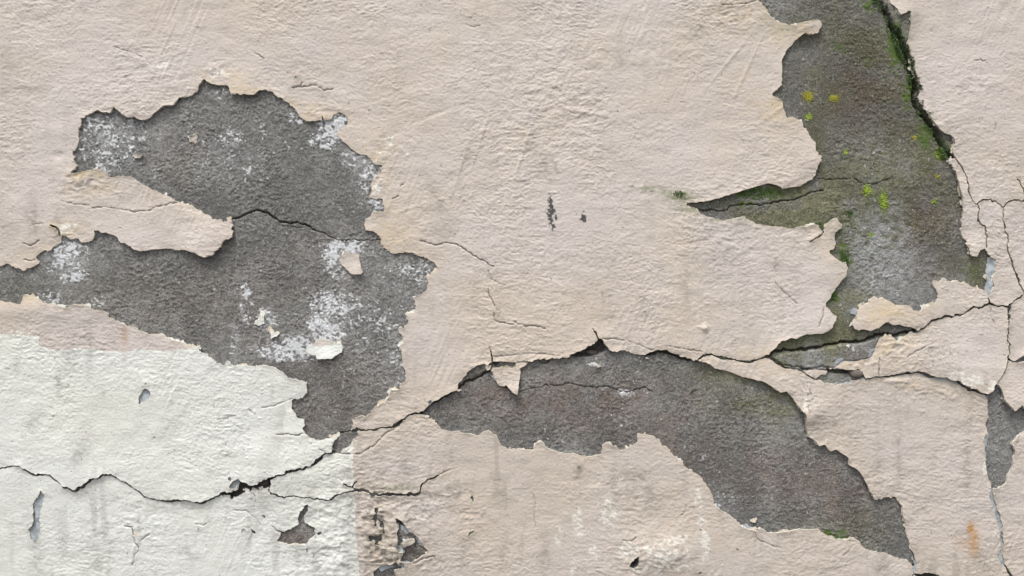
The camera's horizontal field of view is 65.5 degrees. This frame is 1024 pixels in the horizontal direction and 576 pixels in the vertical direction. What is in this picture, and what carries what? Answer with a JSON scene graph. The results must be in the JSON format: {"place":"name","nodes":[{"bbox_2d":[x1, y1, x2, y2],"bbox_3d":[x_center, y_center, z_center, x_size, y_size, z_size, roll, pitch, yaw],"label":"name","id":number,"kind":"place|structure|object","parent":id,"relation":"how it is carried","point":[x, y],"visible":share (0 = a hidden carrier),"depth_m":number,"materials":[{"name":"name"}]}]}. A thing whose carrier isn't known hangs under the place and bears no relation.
{"place":"outdoors","nodes":[
{"label":"outdoors","id":0,"kind":"place"},
{"bbox_2d":[0,0,1023,575],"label":"old wall","id":1,"kind":"structure","parent":0,"point":[384,288],"depth_m":1.46,"materials":[{"name":"beige paint"}]},
{"bbox_2d":[737,187,785,197],"bbox_3d":[0.458,-0.176,1.464,0.090,0.022,0.005,0,0,0],"label":"moss tuft","id":2,"kind":"object","parent":1,"relation":"attached to","point":[760,192],"visible":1,"depth_m":1.46,"materials":[{"name":"green plant"}]},
{"bbox_2d":[801,88,813,103],"bbox_3d":[0.545,-0.353,1.465,0.028,0.029,0.003,0,0,0],"label":"lichen patch","id":3,"kind":"object","parent":1,"relation":"attached to","point":[808,95],"visible":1,"depth_m":1.46,"materials":[{"name":"yellow plant"}]},
{"bbox_2d":[804,113,813,121],"bbox_3d":[0.546,-0.314,1.465,0.018,0.018,0.002,0,0,0],"label":"lichen patch","id":4,"kind":"object","parent":1,"relation":"attached to","point":[808,117],"visible":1,"depth_m":1.47,"materials":[{"name":"plant"}]},
{"bbox_2d":[827,94,839,101],"bbox_3d":[0.592,-0.349,1.465,0.024,0.019,0.002,0,0,0],"label":"lichen patch","id":5,"kind":"object","parent":1,"relation":"attached to","point":[832,97],"visible":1,"depth_m":1.47,"materials":[{"name":"yellow plant"}]},
{"bbox_2d":[840,249,849,265],"bbox_3d":[0.611,-0.053,1.464,0.019,0.035,0.005,0,0,0],"label":"moss tuft","id":6,"kind":"object","parent":1,"relation":"attached to","point":[847,261],"visible":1,"depth_m":1.46,"materials":[{"name":"green plant"}]},
{"bbox_2d":[862,182,872,196],"bbox_3d":[0.654,-0.181,1.465,0.023,0.029,0.003,0,0,0],"label":"lichen patch","id":7,"kind":"object","parent":1,"relation":"attached to","point":[865,190],"visible":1,"depth_m":1.47,"materials":[{"name":"plant"}]},
{"bbox_2d":[877,186,889,214],"bbox_3d":[0.684,-0.159,1.465,0.024,0.059,0.003,0,0,0],"label":"lichen patch","id":8,"kind":"object","parent":1,"relation":"attached to","point":[884,204],"visible":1,"depth_m":1.47,"materials":[{"name":"plant"}]},
{"bbox_2d":[873,0,953,159],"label":"moss","id":9,"kind":"object","parent":1,"relation":"attached to","point":[940,149],"visible":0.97,"depth_m":1.46,"materials":[{"name":"green plant"}]},
{"bbox_2d":[935,148,943,161],"bbox_3d":[0.787,-0.246,1.471,0.024,0.029,0.016,0,0,0],"label":"lichen patch","id":10,"kind":"object","parent":1,"relation":"attached to","point":[938,156],"visible":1,"depth_m":1.46,"materials":[{"name":"green plant"}]}
]}

